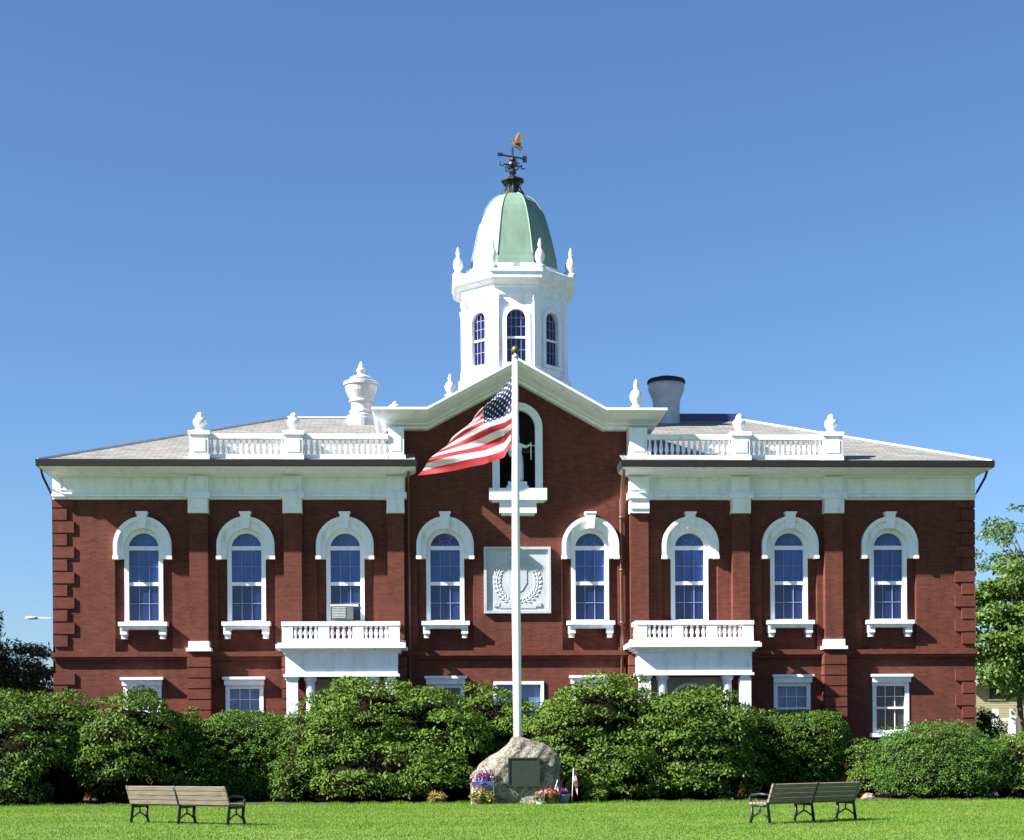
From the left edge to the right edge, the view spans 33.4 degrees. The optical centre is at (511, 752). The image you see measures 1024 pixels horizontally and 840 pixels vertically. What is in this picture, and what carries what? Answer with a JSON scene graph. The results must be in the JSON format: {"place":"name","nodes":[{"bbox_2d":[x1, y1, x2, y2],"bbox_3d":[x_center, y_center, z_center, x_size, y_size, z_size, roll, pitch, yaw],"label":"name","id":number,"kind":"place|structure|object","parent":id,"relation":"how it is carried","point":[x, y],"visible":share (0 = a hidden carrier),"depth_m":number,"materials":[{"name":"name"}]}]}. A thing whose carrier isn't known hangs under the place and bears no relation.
{"place":"outdoors","nodes":[
{"label":"outdoors","id":0,"kind":"place"},
{"bbox_2d":[0,797,1023,839],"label":"lawn","id":1,"kind":"structure","parent":0,"point":[540,809],"depth_m":38.01,"materials":[{"name":"green plant"}]},
{"bbox_2d":[125,785,245,825],"bbox_3d":[-7.536,1.199,39.438,3.170,0.920,0.754,0,0,34],"label":"park bench","id":2,"kind":"object","parent":1,"relation":"on","point":[187,797],"visible":0.94,"depth_m":39.19,"materials":[{"name":"beige wood"}]},
{"bbox_2d":[468,787,485,803],"bbox_3d":[-1.054,1.334,53.088,0.634,0.546,0.590,0,0,0],"label":"flower pot","id":3,"kind":"object","parent":1,"relation":"on","point":[478,799],"visible":1,"depth_m":52.98,"materials":[{"name":"ceramic"}]},
{"bbox_2d":[471,767,494,803],"bbox_3d":[-0.904,1.029,53.622,0.762,1.164,0.686,0,0,0],"label":"wreath stand","id":4,"kind":"object","parent":1,"relation":"on","point":[486,791],"visible":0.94,"depth_m":53.38,"materials":[{"name":"white"}]},
{"bbox_2d":[470,766,496,792],"bbox_3d":[-0.898,0.816,53.317,0.875,0.862,0.374,0,0,0],"label":"memorial wreath","id":5,"kind":"object","parent":4,"relation":"attached to","point":[476,782],"visible":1,"depth_m":53.28,"materials":[{"name":"multicoloured plant"}]},
{"bbox_2d":[482,792,495,803],"bbox_3d":[-0.716,1.395,53.076,0.495,0.420,0.454,0,0,20],"label":"flower pot","id":6,"kind":"object","parent":1,"relation":"on","point":[490,798],"visible":0.98,"depth_m":52.97,"materials":[{"name":"yellow plant"}]},
{"bbox_2d":[533,790,547,803],"bbox_3d":[0.880,1.370,53.097,0.466,0.448,0.486,0,0,38],"label":"flower pot","id":7,"kind":"object","parent":1,"relation":"on","point":[539,797],"visible":1,"depth_m":52.98,"materials":[{"name":"white plant"}]},
{"bbox_2d":[544,787,558,803],"bbox_3d":[1.223,1.321,53.244,0.544,0.542,0.565,0,0,0],"label":"flower pot","id":8,"kind":"object","parent":1,"relation":"on","point":[552,796],"visible":1,"depth_m":53.12,"materials":[{"name":"ceramic"}]},
{"bbox_2d":[558,788,570,803],"bbox_3d":[1.609,1.336,53.600,0.475,0.507,0.463,0,0,0],"label":"flower pot","id":9,"kind":"object","parent":1,"relation":"on","point":[564,796],"visible":0.99,"depth_m":53.46,"materials":[{"name":"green plant"}]},
{"bbox_2d":[572,768,577,797],"bbox_3d":[1.975,1.031,53.770,0.211,1.113,0.100,0,0,0],"label":"flag","id":10,"kind":"object","parent":1,"relation":"on","point":[575,782],"visible":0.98,"depth_m":53.79,"materials":[{"name":"fabric"}]},
{"bbox_2d":[747,781,860,823],"bbox_3d":[6.636,1.107,38.623,3.170,0.920,0.754,0,0,-42],"label":"park bench","id":11,"kind":"object","parent":1,"relation":"on","point":[796,794],"visible":0.95,"depth_m":38.37,"materials":[{"name":"grey wood"}]},
{"bbox_2d":[0,0,1023,718],"label":"sky","id":12,"kind":"structure","parent":0,"point":[797,213],"materials":[{"name":"blue"}]},
{"bbox_2d":[1,792,1023,806],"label":"planting bed ground","id":13,"kind":"structure","parent":0,"point":[281,801],"depth_m":56.76,"materials":[{"name":"brown soil"}]},
{"bbox_2d":[0,687,102,804],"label":"rhododendron","id":14,"kind":"object","parent":13,"relation":"on","point":[36,754],"visible":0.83,"depth_m":56.04,"materials":[{"name":"green plant"}]},
{"bbox_2d":[68,684,202,802],"bbox_3d":[-12.717,-0.314,57.713,4.589,4.046,5.404,0,0,0],"label":"rhododendron","id":15,"kind":"object","parent":13,"relation":"on","point":[130,747],"visible":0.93,"depth_m":56.30,"materials":[{"name":"green plant"}]},
{"bbox_2d":[172,706,225,785],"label":"dark shrub","id":16,"kind":"object","parent":13,"relation":"on","point":[199,774],"visible":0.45,"depth_m":57.37,"materials":[{"name":"green plant"}]},
{"bbox_2d":[182,708,294,800],"bbox_3d":[-9.227,0.057,59.089,4.392,3.185,3.975,0,0,0],"label":"clipped hedge","id":17,"kind":"object","parent":13,"relation":"on","point":[244,755],"visible":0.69,"depth_m":57.77,"materials":[{"name":"green plant"}]},
{"bbox_2d":[266,700,322,801],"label":"dark shrub","id":18,"kind":"object","parent":13,"relation":"on","point":[291,781],"visible":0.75,"depth_m":56.51,"materials":[{"name":"green plant"}]},
{"bbox_2d":[293,675,496,802],"bbox_3d":[-3.744,-0.493,57.785,7.298,4.285,7.112,0,0,0],"label":"rhododendron","id":19,"kind":"object","parent":13,"relation":"on","point":[406,744],"visible":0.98,"depth_m":56.08,"materials":[{"name":"green plant"}]},
{"bbox_2d":[426,790,447,802],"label":"grass tuft","id":20,"kind":"object","parent":13,"relation":"on","point":[435,796],"visible":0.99,"depth_m":54.23,"materials":[{"name":"yellow plant"}]},
{"bbox_2d":[457,679,550,764],"bbox_3d":[-0.376,-0.509,60.409,4.752,4.253,4.599,0,0,0],"label":"rhododendron","id":21,"kind":"object","parent":13,"relation":"on","point":[499,716],"visible":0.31,"depth_m":59.42,"materials":[{"name":"green plant"}]},
{"bbox_2d":[470,736,561,803],"bbox_3d":[0.125,0.564,54.147,2.881,2.208,1.474,0,0,0],"label":"memorial boulder","id":22,"kind":"object","parent":13,"relation":"on","point":[524,770],"visible":0.84,"depth_m":53.59,"materials":[{"name":"stone"}]},
{"bbox_2d":[511,346,521,736],"bbox_3d":[0.157,-5.752,55.000,0.400,14.702,0.400,0,0,0],"label":"flagpole","id":23,"kind":"object","parent":13,"relation":"on","point":[516,660],"visible":0.8,"depth_m":54.92,"materials":[{"name":"grey metal"}]},
{"bbox_2d":[419,378,511,474],"bbox_3d":[-1.610,-10.567,55.427,2.128,3.046,2.552,0,0,-35],"label":"flag","id":24,"kind":"object","parent":23,"relation":"attached to","point":[483,437],"visible":1,"depth_m":55.21,"materials":[{"name":"multicoloured fabric"}]},
{"bbox_2d":[512,669,661,800],"bbox_3d":[2.598,-0.603,57.638,5.998,4.420,6.578,0,0,0],"label":"rhododendron","id":25,"kind":"object","parent":13,"relation":"on","point":[588,733],"visible":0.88,"depth_m":56.19,"materials":[{"name":"green plant"}]},
{"bbox_2d":[581,787,609,801],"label":"plant","id":26,"kind":"object","parent":13,"relation":"on","point":[597,794],"visible":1,"depth_m":54.29,"materials":[{"name":"green plant"}]},
{"bbox_2d":[629,684,771,799],"bbox_3d":[5.979,-0.396,57.386,5.271,3.963,5.638,0,0,0],"label":"rhododendron","id":27,"kind":"object","parent":13,"relation":"on","point":[705,751],"visible":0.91,"depth_m":55.86,"materials":[{"name":"green plant"}]},
{"bbox_2d":[741,707,854,796],"bbox_3d":[9.715,-0.023,59.301,4.169,3.100,3.807,0,0,0],"label":"clipped hedge","id":28,"kind":"object","parent":13,"relation":"on","point":[809,750],"visible":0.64,"depth_m":58.15,"materials":[{"name":"green plant"}]},
{"bbox_2d":[841,736,884,797],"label":"shrub","id":29,"kind":"object","parent":13,"relation":"on","point":[858,757],"visible":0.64,"depth_m":57.47,"materials":[{"name":"green plant"}]},
{"bbox_2d":[860,793,876,800],"bbox_3d":[11.366,1.396,54.392,0.514,0.260,0.452,0,0,-19],"label":"tan rock","id":30,"kind":"object","parent":13,"relation":"on","point":[867,796],"visible":0.94,"depth_m":54.26,"materials":[{"name":"stone"}]},
{"bbox_2d":[860,718,1013,798],"bbox_3d":[14.128,0.153,56.937,5.106,2.690,5.430,0,0,0],"label":"round bush","id":31,"kind":"object","parent":13,"relation":"on","point":[953,763],"visible":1,"depth_m":55.41,"materials":[{"name":"green plant"}]},
{"bbox_2d":[984,730,1023,797],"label":"leafy shrub","id":32,"kind":"object","parent":13,"relation":"on","point":[1014,788],"visible":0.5,"depth_m":56.42,"materials":[{"name":"green plant"}]},
{"label":"ground","id":33,"kind":"structure","parent":0,"visible":0},
{"bbox_2d":[0,611,18,704],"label":"dark conifer","id":34,"kind":"object","parent":33,"relation":"on","point":[3,661],"visible":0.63,"depth_m":78.93,"materials":[{"name":"green plant"}]},
{"bbox_2d":[0,637,52,709],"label":"dark tree","id":35,"kind":"object","parent":33,"relation":"on","point":[27,675],"visible":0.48,"depth_m":79.87,"materials":[{"name":"green plant"}]},
{"bbox_2d":[25,616,52,656],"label":"street light","id":36,"kind":"object","parent":33,"relation":"on","point":[31,617],"visible":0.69,"depth_m":90.93,"materials":[{"name":"grey metal"}]},
{"bbox_2d":[35,133,994,797],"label":"town hall","id":37,"kind":"structure","parent":33,"relation":"on","point":[667,545],"depth_m":64.92,"materials":[{"name":"red brick"}]},
{"bbox_2d":[120,677,163,712],"bbox_3d":[-13.895,-1.635,64.271,1.680,2.410,0.500,0,0,-3],"label":"window","id":38,"kind":"structure","parent":37,"relation":"in","point":[127,682],"depth_m":64.14,"materials":[{"name":"white paint"}]},
{"bbox_2d":[112,511,172,639],"bbox_3d":[-13.867,-6.660,64.274,2.200,4.760,0.720,0,0,-3],"label":"window","id":39,"kind":"structure","parent":37,"relation":"in","point":[143,551],"depth_m":64.39,"materials":[{"name":"white paint"}]},
{"bbox_2d":[222,677,265,729],"bbox_3d":[-10.090,-1.659,64.454,1.680,2.410,0.500,0,0,-3],"label":"window","id":40,"kind":"structure","parent":37,"relation":"in","point":[245,693],"depth_m":64.50,"materials":[{"name":"white paint"}]},
{"bbox_2d":[216,511,275,638],"bbox_3d":[-10.024,-6.685,64.458,2.200,4.760,0.720,0,0,-3],"label":"window","id":41,"kind":"structure","parent":37,"relation":"in","point":[246,553],"depth_m":64.58,"materials":[{"name":"white paint"}]},
{"bbox_2d":[329,604,357,619],"bbox_3d":[-6.370,-5.329,64.584,1.110,0.580,0.470,0,0,-3],"label":"air conditioner","id":42,"kind":"object","parent":37,"relation":"attached to","point":[342,611],"visible":1,"depth_m":64.37,"materials":[{"name":"grey metal"}]},
{"bbox_2d":[315,511,373,620],"bbox_3d":[-6.309,-6.949,64.637,2.200,4.280,0.720,0,0,-3],"label":"window","id":43,"kind":"structure","parent":37,"relation":"in","point":[344,541],"depth_m":64.76,"materials":[{"name":"white paint"}]},
{"bbox_2d":[416,511,473,638],"bbox_3d":[-2.532,-6.734,64.818,2.200,4.760,0.720,0,0,-3],"label":"window","id":44,"kind":"structure","parent":37,"relation":"in","point":[444,541],"depth_m":64.95,"materials":[{"name":"white paint"}]},
{"bbox_2d":[424,676,466,708],"bbox_3d":[-2.512,-1.709,64.818,1.680,2.410,0.500,0,0,-3],"label":"window","id":45,"kind":"structure","parent":37,"relation":"in","point":[453,684],"depth_m":64.69,"materials":[{"name":"white paint"}]},
{"bbox_2d":[493,681,543,715],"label":"window","id":46,"kind":"structure","parent":37,"relation":"in","point":[530,690],"depth_m":65.14,"materials":[{"name":"white paint"}]},
{"bbox_2d":[506,437,534,487],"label":"statue","id":47,"kind":"object","parent":37,"relation":"on","point":[522,484],"visible":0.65,"depth_m":65.08,"materials":[{"name":"white stone"}]},
{"bbox_2d":[569,675,609,700],"bbox_3d":[2.988,-1.744,65.082,1.680,2.410,0.500,0,0,-3],"label":"window","id":48,"kind":"structure","parent":37,"relation":"in","point":[574,678],"depth_m":64.91,"materials":[{"name":"white paint"}]},
{"bbox_2d":[561,511,619,637],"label":"window","id":49,"kind":"structure","parent":37,"relation":"in","point":[596,542],"depth_m":65.20,"materials":[{"name":"white paint"}]},
{"bbox_2d":[661,511,719,619],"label":"window","id":50,"kind":"structure","parent":37,"relation":"in","point":[689,542],"depth_m":65.42,"materials":[{"name":"white paint"}]},
{"bbox_2d":[761,511,818,636],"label":"window","id":51,"kind":"structure","parent":37,"relation":"in","point":[788,550],"depth_m":65.57,"materials":[{"name":"white paint"}]},
{"bbox_2d":[771,674,813,726],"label":"window","id":52,"kind":"structure","parent":37,"relation":"in","point":[791,691],"depth_m":65.53,"materials":[{"name":"white paint"}]},
{"bbox_2d":[860,511,918,636],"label":"window","id":53,"kind":"structure","parent":37,"relation":"in","point":[887,550],"depth_m":65.76,"materials":[{"name":"white paint"}]},
{"bbox_2d":[869,674,912,736],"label":"window","id":54,"kind":"structure","parent":37,"relation":"in","point":[890,692],"depth_m":65.81,"materials":[{"name":"white paint"}]},
{"bbox_2d":[975,706,1009,758],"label":"dark shrub","id":55,"kind":"object","parent":33,"relation":"on","point":[986,719],"visible":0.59,"depth_m":67.48,"materials":[{"name":"green plant"}]},
{"bbox_2d":[974,556,1023,741],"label":"tree","id":56,"kind":"object","parent":33,"relation":"on","point":[1000,670],"visible":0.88,"depth_m":96.40,"materials":[{"name":"green plant"}]},
{"bbox_2d":[974,503,1023,601],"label":"tree","id":57,"kind":"object","parent":33,"relation":"on","point":[1010,531],"visible":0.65,"depth_m":105.54,"materials":[{"name":"green plant"}]},
{"bbox_2d":[975,664,1023,741],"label":"house","id":58,"kind":"structure","parent":33,"relation":"on","point":[992,701],"depth_m":102.97,"materials":[{"name":"beige wood"}]},
{"bbox_2d":[987,687,1005,699],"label":"window","id":59,"kind":"structure","parent":58,"relation":"in","point":[991,693],"depth_m":102.95,"materials":[{"name":"beige"}]}
]}

